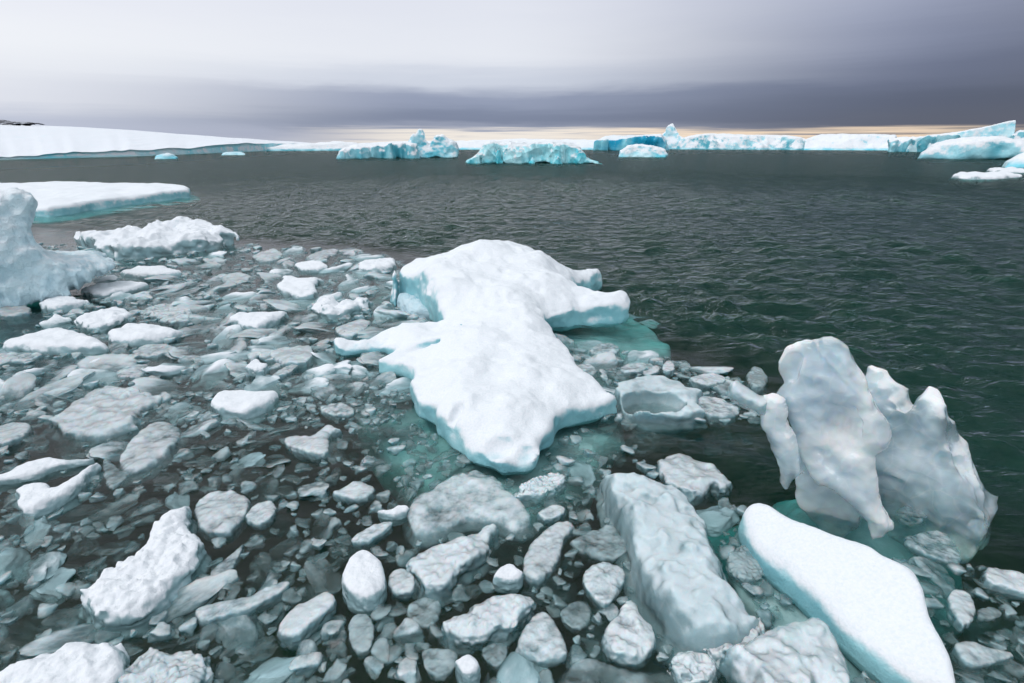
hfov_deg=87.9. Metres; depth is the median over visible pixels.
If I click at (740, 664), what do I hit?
ice chunk
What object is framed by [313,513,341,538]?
ice chunk
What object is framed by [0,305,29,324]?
ice chunk
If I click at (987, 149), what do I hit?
iceberg
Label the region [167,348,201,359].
ice chunk
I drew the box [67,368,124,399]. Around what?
ice chunk
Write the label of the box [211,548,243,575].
ice floe
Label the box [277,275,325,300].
ice floe
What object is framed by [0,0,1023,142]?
sky
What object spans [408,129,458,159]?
iceberg
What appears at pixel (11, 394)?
ice chunk
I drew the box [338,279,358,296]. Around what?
ice chunk
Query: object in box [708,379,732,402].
ice chunk
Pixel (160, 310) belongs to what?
ice chunk
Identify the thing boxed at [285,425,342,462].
ice floe
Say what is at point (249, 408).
ice floe
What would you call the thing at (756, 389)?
ice chunk
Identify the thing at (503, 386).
ice floe
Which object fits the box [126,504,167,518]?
ice chunk
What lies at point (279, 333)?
ice chunk
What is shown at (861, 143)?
ice shelf
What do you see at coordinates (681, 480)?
ice chunk
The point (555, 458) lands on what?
ice chunk
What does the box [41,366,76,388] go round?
ice chunk
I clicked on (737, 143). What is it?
ice shelf
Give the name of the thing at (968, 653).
ice chunk
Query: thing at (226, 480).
ice chunk
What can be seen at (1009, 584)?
ice floe
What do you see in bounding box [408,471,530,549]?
ice floe
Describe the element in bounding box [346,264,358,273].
ice chunk
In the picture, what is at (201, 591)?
ice chunk
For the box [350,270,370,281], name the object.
ice chunk
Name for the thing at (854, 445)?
iceberg
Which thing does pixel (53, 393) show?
ice chunk
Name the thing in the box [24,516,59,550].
ice chunk
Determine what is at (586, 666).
ice floe
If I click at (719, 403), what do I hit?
ice chunk
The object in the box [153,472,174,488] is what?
ice chunk
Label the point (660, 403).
ice chunk
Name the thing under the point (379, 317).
ice chunk
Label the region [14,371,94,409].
ice chunk
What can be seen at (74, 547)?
ice chunk
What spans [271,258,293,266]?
ice chunk
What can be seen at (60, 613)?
ice chunk
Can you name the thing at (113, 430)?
ice floe
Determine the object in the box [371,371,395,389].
ice chunk
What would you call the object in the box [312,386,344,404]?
ice chunk
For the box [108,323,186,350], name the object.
ice floe
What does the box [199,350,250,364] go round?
ice chunk
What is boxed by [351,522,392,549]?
ice floe
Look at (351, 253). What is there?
ice chunk
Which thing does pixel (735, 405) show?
ice chunk
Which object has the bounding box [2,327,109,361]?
ice floe
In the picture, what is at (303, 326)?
ice chunk
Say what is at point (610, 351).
ice chunk
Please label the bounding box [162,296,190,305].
ice chunk
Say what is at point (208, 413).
ice chunk
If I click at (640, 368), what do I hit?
ice chunk
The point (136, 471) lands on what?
ice floe
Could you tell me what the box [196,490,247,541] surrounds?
ice chunk
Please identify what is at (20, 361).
ice floe
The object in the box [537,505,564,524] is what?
ice chunk
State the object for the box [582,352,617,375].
ice chunk
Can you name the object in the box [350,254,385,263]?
ice chunk
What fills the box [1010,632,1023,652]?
ice chunk
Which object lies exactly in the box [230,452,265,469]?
ice chunk
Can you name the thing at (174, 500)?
ice chunk
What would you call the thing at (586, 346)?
ice chunk
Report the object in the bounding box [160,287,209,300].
ice chunk
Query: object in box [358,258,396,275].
ice floe
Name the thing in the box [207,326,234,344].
ice chunk
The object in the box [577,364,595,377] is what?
ice floe
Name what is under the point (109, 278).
ice chunk
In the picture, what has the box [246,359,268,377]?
ice chunk
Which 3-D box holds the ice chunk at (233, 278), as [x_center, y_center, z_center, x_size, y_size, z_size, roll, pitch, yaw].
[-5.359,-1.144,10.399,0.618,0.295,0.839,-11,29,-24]
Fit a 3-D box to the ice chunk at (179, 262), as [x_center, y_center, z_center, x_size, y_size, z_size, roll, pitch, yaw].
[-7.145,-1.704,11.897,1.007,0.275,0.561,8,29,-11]
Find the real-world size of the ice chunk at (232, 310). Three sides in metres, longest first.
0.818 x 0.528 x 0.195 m
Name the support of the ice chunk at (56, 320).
on the sea water
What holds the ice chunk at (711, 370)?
on the sea water
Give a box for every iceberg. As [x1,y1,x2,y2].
[0,187,115,413]
[336,141,419,161]
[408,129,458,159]
[465,141,601,166]
[592,134,669,154]
[662,123,699,153]
[707,336,991,649]
[887,134,960,158]
[904,120,1015,155]
[917,136,1023,162]
[1002,153,1023,168]
[1010,130,1023,139]
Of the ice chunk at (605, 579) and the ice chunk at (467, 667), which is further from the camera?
the ice chunk at (605, 579)
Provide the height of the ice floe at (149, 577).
0.352 m
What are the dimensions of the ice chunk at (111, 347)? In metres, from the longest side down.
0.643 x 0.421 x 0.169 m
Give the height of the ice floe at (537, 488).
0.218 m
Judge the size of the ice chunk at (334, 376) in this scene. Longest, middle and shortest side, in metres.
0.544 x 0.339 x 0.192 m
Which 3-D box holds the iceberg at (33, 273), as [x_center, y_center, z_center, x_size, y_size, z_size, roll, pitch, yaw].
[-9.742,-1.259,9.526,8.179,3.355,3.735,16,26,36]
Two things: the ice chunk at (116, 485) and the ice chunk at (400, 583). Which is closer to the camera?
the ice chunk at (400, 583)
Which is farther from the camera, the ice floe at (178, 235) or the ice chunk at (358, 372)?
the ice floe at (178, 235)
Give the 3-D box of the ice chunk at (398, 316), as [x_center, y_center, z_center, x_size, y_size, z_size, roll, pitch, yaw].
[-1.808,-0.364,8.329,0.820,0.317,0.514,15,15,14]
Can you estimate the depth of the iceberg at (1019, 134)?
144.48 m
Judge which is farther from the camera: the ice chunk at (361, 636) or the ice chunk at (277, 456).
the ice chunk at (277, 456)
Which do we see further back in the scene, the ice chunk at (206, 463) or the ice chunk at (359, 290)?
the ice chunk at (359, 290)
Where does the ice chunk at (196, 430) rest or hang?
on the sea water
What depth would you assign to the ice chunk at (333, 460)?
4.49 m
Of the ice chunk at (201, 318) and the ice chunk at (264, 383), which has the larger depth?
the ice chunk at (201, 318)
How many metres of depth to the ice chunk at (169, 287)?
9.68 m
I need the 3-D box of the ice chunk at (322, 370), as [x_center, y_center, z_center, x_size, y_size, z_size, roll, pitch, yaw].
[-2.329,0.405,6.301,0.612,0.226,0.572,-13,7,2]
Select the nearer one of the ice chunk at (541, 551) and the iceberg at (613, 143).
the ice chunk at (541, 551)
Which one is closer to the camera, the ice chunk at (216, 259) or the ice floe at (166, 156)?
the ice chunk at (216, 259)
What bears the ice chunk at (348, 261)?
on the sea water
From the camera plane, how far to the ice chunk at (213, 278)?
10.31 m
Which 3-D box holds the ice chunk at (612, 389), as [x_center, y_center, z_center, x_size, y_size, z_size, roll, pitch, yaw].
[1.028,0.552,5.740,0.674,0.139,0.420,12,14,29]
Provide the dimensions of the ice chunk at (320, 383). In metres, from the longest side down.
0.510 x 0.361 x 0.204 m
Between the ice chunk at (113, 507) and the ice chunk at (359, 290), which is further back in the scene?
the ice chunk at (359, 290)
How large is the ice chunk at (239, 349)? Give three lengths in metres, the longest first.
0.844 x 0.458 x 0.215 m
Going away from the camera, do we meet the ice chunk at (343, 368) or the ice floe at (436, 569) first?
the ice floe at (436, 569)
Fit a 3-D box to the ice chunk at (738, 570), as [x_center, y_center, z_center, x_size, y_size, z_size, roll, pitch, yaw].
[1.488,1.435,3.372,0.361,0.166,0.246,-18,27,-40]
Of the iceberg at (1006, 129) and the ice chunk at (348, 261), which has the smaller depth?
the ice chunk at (348, 261)
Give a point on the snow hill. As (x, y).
(35, 143)
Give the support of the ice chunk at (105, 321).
on the sea water
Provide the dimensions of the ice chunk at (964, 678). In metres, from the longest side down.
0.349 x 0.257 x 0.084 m
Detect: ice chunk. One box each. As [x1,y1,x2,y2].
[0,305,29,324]
[0,357,18,370]
[0,374,34,410]
[0,376,18,406]
[0,548,30,589]
[0,589,13,607]
[12,368,54,380]
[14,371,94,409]
[16,624,125,660]
[17,410,46,421]
[20,435,40,445]
[22,552,65,583]
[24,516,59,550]
[29,567,75,604]
[36,396,64,415]
[39,296,92,316]
[39,314,76,329]
[40,360,62,367]
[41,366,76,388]
[42,604,81,628]
[43,362,101,376]
[43,387,88,403]
[50,502,112,531]
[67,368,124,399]
[68,543,97,553]
[74,307,135,336]
[75,354,104,365]
[77,354,136,377]
[78,495,138,521]
[84,275,119,285]
[86,441,128,461]
[101,546,130,559]
[104,291,139,309]
[105,460,124,489]
[108,345,124,354]
[110,376,175,395]
[126,291,152,303]
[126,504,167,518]
[139,569,239,637]
[141,304,191,330]
[141,363,199,381]
[145,275,189,284]
[149,282,196,301]
[150,284,182,294]
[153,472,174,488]
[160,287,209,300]
[160,403,202,423]
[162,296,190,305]
[164,338,211,348]
[165,492,189,508]
[167,258,204,268]
[167,300,215,312]
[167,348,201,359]
[173,419,221,446]
[178,305,208,313]
[178,322,223,343]
[183,315,226,326]
[185,455,215,468]
[190,359,236,395]
[196,264,220,271]
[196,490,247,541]
[196,582,290,628]
[198,411,221,435]
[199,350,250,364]
[200,386,234,399]
[203,251,226,260]
[203,258,226,269]
[206,275,231,287]
[207,304,247,320]
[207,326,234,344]
[209,281,234,292]
[210,291,258,310]
[210,324,242,351]
[215,314,234,335]
[218,603,262,654]
[223,273,252,288]
[223,465,240,490]
[226,363,254,382]
[229,311,289,335]
[229,329,277,342]
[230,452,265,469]
[231,339,251,356]
[234,635,272,667]
[236,420,279,434]
[242,657,297,682]
[244,375,289,396]
[244,435,276,447]
[246,345,287,361]
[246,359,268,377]
[246,501,275,529]
[247,295,281,306]
[252,335,304,349]
[253,249,280,266]
[256,289,276,295]
[257,272,281,288]
[259,552,268,559]
[262,423,301,436]
[263,300,299,311]
[267,454,289,467]
[269,269,296,280]
[269,326,289,339]
[270,298,315,312]
[270,346,311,373]
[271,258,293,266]
[273,364,297,380]
[279,592,334,648]
[281,246,304,259]
[288,377,328,398]
[293,323,332,333]
[294,260,327,277]
[294,364,335,384]
[295,314,321,329]
[296,481,328,500]
[306,295,376,327]
[306,558,341,594]
[307,351,338,366]
[310,249,338,260]
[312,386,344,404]
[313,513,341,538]
[314,292,344,302]
[317,263,352,278]
[322,374,346,388]
[329,271,350,279]
[329,442,343,463]
[330,357,377,388]
[331,360,351,381]
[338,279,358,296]
[338,382,369,397]
[340,259,357,263]
[342,250,356,259]
[342,550,386,615]
[344,327,388,339]
[345,285,377,298]
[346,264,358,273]
[346,274,365,281]
[349,365,376,383]
[349,614,373,657]
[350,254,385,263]
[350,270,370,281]
[356,353,380,365]
[360,456,384,470]
[363,272,398,281]
[366,280,398,296]
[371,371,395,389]
[372,305,393,326]
[372,320,424,332]
[374,309,410,322]
[375,377,411,402]
[377,301,394,309]
[388,569,414,599]
[398,486,415,502]
[408,598,440,627]
[424,649,456,679]
[440,594,534,654]
[455,655,480,682]
[483,645,504,666]
[493,564,522,593]
[496,650,547,682]
[516,612,566,666]
[523,521,573,588]
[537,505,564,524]
[549,444,578,463]
[560,605,589,629]
[564,457,595,486]
[566,491,581,504]
[567,340,614,356]
[571,525,622,560]
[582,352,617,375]
[583,562,624,610]
[591,343,618,356]
[594,472,766,678]
[601,385,619,402]
[603,601,654,666]
[614,375,706,432]
[620,363,652,376]
[623,350,659,369]
[658,454,731,505]
[663,361,673,377]
[667,651,720,682]
[677,366,732,374]
[681,363,690,373]
[689,373,725,391]
[696,505,739,536]
[698,397,738,422]
[703,620,764,675]
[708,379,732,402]
[716,618,849,682]
[727,401,740,408]
[728,547,761,583]
[748,368,763,395]
[906,557,955,597]
[948,590,974,631]
[954,642,1012,669]
[954,673,972,682]
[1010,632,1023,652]
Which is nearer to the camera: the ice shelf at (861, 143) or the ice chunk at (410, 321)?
the ice chunk at (410, 321)
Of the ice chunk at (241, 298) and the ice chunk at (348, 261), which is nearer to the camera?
the ice chunk at (241, 298)
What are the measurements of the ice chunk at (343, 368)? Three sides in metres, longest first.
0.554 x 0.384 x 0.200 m
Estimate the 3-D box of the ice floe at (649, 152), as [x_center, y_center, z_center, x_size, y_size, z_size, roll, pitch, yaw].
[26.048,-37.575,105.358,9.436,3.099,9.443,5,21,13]
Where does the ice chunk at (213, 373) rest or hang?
on the sea water
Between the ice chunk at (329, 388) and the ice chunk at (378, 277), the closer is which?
the ice chunk at (329, 388)
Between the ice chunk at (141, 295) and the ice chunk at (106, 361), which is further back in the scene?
the ice chunk at (141, 295)
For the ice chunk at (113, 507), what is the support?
on the sea water
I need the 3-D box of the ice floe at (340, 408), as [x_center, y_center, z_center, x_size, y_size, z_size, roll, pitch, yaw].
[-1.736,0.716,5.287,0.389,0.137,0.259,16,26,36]
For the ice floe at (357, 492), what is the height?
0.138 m
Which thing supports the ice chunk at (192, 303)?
on the sea water
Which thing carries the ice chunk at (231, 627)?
on the sea water
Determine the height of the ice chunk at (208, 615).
0.129 m
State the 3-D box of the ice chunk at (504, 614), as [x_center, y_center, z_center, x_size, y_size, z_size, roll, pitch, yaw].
[-0.119,1.576,2.942,0.565,0.220,0.276,-11,23,-27]
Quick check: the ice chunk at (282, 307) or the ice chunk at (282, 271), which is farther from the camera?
the ice chunk at (282, 271)
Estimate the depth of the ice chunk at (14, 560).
3.40 m
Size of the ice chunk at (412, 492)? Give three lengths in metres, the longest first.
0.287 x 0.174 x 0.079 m
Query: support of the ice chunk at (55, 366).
on the sea water
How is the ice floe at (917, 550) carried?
on the sea water
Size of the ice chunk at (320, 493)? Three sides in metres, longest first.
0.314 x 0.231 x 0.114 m
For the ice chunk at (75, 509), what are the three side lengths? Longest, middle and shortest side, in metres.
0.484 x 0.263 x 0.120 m
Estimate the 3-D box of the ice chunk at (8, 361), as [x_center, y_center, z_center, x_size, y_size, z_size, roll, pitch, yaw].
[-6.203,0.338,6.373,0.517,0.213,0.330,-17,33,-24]
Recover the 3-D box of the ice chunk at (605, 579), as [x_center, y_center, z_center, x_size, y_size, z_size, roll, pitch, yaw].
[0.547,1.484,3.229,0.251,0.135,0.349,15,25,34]
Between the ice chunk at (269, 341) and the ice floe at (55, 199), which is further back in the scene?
the ice floe at (55, 199)
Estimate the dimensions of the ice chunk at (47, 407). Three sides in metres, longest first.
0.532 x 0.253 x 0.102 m
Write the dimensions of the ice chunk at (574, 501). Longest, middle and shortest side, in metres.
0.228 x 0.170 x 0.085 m
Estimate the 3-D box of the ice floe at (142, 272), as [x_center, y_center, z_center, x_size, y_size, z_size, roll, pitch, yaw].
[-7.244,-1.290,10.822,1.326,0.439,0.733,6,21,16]
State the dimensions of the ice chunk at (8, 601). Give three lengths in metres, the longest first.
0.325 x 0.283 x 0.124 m
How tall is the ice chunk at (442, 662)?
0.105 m
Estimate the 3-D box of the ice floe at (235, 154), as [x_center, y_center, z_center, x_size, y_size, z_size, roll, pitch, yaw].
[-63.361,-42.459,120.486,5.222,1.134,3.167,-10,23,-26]
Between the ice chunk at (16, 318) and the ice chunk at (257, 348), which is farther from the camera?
the ice chunk at (16, 318)
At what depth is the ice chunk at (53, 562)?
3.32 m
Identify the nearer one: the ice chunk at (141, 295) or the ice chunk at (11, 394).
the ice chunk at (11, 394)
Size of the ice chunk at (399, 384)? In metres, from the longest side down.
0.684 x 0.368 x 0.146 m
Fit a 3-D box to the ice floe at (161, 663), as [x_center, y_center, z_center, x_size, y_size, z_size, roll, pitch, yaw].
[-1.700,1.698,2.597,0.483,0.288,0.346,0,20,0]
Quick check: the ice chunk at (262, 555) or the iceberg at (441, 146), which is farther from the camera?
the iceberg at (441, 146)
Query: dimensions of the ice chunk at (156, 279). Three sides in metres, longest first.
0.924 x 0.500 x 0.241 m
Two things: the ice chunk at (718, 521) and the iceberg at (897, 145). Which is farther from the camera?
the iceberg at (897, 145)
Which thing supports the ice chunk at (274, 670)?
on the sea water
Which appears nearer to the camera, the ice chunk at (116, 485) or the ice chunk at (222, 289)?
the ice chunk at (116, 485)
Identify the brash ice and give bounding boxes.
[0,243,1023,682]
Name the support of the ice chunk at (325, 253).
on the sea water
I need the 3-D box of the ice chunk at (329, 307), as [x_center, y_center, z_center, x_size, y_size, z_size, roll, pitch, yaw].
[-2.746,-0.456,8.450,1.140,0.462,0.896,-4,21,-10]
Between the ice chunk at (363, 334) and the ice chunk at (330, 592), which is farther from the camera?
the ice chunk at (363, 334)
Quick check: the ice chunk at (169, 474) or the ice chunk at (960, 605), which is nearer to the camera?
the ice chunk at (960, 605)
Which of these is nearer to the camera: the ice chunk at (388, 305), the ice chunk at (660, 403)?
the ice chunk at (660, 403)
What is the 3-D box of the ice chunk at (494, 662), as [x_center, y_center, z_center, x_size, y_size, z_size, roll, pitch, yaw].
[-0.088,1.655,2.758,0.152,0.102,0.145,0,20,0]
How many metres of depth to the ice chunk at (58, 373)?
6.19 m
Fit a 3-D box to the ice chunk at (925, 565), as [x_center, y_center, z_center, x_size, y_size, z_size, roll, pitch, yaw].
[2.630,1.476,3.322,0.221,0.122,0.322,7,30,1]
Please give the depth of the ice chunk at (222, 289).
9.65 m
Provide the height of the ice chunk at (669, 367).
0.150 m
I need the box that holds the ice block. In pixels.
[397,293,431,321]
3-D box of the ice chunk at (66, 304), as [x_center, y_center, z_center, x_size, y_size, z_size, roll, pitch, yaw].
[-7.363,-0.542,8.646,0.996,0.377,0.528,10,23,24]
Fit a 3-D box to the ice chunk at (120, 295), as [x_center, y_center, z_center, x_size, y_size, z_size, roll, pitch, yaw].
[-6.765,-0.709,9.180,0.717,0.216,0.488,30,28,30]
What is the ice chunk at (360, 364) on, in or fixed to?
on the sea water
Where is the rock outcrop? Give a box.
[0,119,43,125]
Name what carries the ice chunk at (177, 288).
on the sea water
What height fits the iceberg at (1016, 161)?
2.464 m
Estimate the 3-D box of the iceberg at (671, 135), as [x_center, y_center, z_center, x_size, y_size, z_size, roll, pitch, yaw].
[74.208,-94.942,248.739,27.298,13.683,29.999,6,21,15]
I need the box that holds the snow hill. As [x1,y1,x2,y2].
[0,125,306,168]
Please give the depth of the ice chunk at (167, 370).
6.09 m
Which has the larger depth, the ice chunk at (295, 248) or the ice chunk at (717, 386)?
the ice chunk at (295, 248)
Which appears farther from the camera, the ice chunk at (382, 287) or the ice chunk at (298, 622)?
the ice chunk at (382, 287)
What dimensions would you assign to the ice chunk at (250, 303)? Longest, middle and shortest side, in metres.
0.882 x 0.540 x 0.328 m
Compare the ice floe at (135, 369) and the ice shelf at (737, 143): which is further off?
the ice shelf at (737, 143)
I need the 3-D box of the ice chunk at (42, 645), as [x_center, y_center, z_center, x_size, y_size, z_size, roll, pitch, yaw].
[-2.368,1.636,2.893,0.524,0.137,0.192,-2,10,-26]
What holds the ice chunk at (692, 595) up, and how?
on the sea water
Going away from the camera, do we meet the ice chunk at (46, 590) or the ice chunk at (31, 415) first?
the ice chunk at (46, 590)
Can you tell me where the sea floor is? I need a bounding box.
[0,152,1023,682]
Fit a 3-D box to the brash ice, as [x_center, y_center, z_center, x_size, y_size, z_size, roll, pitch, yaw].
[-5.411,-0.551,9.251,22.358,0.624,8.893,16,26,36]
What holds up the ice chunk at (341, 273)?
on the sea water
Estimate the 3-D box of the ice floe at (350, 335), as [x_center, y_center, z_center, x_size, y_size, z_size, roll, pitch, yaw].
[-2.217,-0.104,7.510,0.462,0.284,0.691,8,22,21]
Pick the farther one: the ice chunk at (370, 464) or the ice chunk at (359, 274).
the ice chunk at (359, 274)
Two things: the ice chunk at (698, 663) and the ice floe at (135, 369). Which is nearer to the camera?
the ice chunk at (698, 663)
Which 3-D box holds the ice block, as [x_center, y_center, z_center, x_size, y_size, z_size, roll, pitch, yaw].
[-1.430,-0.491,8.530,0.724,0.507,1.104,-12,24,-30]
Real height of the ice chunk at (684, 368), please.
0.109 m
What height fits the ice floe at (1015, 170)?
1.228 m
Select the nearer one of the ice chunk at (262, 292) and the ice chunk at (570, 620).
the ice chunk at (570, 620)
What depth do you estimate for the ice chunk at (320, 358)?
6.55 m
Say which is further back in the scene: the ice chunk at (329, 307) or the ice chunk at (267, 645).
the ice chunk at (329, 307)
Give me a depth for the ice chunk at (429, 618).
3.00 m
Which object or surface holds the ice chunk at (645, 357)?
on the sea water
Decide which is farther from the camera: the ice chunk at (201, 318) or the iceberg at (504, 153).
the iceberg at (504, 153)
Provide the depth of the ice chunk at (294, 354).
6.40 m
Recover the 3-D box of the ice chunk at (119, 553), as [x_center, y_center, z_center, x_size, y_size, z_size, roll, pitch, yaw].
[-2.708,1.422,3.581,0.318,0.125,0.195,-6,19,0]
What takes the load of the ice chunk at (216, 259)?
on the sea water
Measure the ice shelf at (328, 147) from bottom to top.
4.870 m
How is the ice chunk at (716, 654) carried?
on the sea water
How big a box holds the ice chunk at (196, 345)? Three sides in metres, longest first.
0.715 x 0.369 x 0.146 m
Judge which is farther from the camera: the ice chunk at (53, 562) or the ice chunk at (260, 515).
the ice chunk at (260, 515)
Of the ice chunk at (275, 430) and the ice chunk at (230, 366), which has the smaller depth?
the ice chunk at (275, 430)
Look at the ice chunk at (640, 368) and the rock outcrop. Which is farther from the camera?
the rock outcrop
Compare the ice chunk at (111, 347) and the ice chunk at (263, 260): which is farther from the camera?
the ice chunk at (263, 260)
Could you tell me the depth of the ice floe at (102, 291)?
9.42 m
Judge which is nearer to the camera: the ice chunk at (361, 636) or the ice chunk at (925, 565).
the ice chunk at (361, 636)
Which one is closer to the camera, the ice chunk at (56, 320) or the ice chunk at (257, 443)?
the ice chunk at (257, 443)
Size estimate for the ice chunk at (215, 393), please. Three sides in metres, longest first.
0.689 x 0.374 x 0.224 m
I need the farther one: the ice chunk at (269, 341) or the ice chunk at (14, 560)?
the ice chunk at (269, 341)
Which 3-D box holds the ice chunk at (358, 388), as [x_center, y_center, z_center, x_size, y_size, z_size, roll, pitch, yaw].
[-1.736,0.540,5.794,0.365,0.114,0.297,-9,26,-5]
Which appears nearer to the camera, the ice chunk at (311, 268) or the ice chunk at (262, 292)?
the ice chunk at (262, 292)
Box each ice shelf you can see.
[266,141,357,154]
[336,138,603,153]
[675,133,805,153]
[803,134,896,154]
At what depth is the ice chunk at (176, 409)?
5.31 m
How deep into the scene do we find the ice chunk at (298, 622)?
2.91 m
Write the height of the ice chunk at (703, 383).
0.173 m
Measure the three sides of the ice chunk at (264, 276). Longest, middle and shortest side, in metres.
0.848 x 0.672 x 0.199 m
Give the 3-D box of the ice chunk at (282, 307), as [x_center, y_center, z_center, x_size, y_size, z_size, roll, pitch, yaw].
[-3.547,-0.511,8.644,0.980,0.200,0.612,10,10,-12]
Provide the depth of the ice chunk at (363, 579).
3.07 m
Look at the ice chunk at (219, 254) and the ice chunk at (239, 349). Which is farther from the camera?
the ice chunk at (219, 254)
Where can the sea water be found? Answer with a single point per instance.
(616, 195)
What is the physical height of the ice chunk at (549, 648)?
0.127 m
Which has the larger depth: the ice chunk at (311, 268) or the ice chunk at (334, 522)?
the ice chunk at (311, 268)
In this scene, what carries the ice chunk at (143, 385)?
on the sea water
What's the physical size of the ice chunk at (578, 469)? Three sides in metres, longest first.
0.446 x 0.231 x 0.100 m
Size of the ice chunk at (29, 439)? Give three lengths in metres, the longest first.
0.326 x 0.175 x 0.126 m
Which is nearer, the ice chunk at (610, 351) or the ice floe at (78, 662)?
the ice floe at (78, 662)
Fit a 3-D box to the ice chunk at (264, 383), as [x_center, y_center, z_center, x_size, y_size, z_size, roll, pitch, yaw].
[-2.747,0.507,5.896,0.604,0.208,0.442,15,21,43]
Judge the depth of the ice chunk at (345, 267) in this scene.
11.06 m
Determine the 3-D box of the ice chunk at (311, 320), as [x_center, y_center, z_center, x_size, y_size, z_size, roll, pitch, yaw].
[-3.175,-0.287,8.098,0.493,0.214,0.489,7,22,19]
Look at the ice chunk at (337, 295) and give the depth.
9.14 m
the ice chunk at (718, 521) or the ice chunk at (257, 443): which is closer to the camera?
the ice chunk at (718, 521)
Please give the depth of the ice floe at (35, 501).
3.92 m
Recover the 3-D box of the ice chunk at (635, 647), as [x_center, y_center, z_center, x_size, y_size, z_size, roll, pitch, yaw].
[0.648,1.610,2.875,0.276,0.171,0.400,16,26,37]
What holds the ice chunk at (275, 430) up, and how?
on the sea water
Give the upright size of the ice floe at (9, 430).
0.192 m
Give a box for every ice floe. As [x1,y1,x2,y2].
[0,181,199,233]
[0,352,42,366]
[0,423,28,450]
[0,457,94,491]
[0,642,129,682]
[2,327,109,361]
[12,463,105,527]
[52,386,161,444]
[74,216,243,273]
[79,506,210,642]
[81,281,150,301]
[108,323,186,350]
[117,364,150,380]
[118,647,212,682]
[119,265,181,282]
[120,422,178,486]
[134,344,179,361]
[154,153,177,160]
[211,390,283,426]
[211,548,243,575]
[220,152,245,156]
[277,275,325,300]
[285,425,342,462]
[321,403,353,421]
[333,481,374,503]
[334,239,670,576]
[336,320,369,340]
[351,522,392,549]
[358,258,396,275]
[377,505,409,525]
[406,524,498,607]
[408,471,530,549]
[513,472,566,506]
[572,660,713,682]
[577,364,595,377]
[618,144,667,160]
[725,503,954,682]
[904,531,959,564]
[952,171,1021,183]
[983,568,1023,599]
[987,167,1023,174]
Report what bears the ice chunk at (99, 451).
on the sea water
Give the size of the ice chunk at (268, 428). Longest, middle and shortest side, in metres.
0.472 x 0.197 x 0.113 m
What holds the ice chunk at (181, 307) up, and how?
on the sea water
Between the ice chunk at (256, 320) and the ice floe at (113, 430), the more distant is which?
the ice chunk at (256, 320)
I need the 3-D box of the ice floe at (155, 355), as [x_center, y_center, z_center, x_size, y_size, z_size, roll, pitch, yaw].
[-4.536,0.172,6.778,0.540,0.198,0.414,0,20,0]
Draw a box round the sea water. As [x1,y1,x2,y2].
[0,149,1023,514]
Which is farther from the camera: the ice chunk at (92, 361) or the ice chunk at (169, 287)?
the ice chunk at (169, 287)
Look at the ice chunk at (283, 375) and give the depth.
6.08 m
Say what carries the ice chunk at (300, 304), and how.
on the sea water
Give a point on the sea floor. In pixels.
(752, 478)
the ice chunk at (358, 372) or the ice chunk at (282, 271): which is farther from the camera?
the ice chunk at (282, 271)
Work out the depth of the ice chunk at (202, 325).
7.80 m
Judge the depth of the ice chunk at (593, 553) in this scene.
3.50 m
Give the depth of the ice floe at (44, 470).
4.26 m
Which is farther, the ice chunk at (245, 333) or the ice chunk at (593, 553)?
the ice chunk at (245, 333)
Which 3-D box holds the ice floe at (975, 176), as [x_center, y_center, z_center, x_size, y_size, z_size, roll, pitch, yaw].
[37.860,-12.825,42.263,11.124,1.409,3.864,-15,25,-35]
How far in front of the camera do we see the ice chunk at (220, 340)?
7.21 m
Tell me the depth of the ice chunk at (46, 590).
3.19 m
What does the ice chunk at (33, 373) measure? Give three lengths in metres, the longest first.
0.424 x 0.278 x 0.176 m
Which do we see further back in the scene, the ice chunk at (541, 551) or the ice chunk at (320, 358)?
the ice chunk at (320, 358)
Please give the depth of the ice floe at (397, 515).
3.76 m
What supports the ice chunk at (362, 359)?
on the sea water
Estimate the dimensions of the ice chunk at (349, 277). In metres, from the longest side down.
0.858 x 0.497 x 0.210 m
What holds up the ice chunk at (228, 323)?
on the sea water
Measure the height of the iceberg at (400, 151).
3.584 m
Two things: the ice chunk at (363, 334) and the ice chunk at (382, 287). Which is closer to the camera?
the ice chunk at (363, 334)
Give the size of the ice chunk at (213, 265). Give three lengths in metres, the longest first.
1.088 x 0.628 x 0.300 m
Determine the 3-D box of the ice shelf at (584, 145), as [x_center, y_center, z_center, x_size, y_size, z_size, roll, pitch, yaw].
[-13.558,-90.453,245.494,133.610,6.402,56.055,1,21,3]
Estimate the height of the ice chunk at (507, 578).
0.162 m
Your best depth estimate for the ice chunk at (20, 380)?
5.76 m
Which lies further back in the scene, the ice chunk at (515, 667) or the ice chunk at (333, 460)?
the ice chunk at (333, 460)
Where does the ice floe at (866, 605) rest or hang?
on the sea water

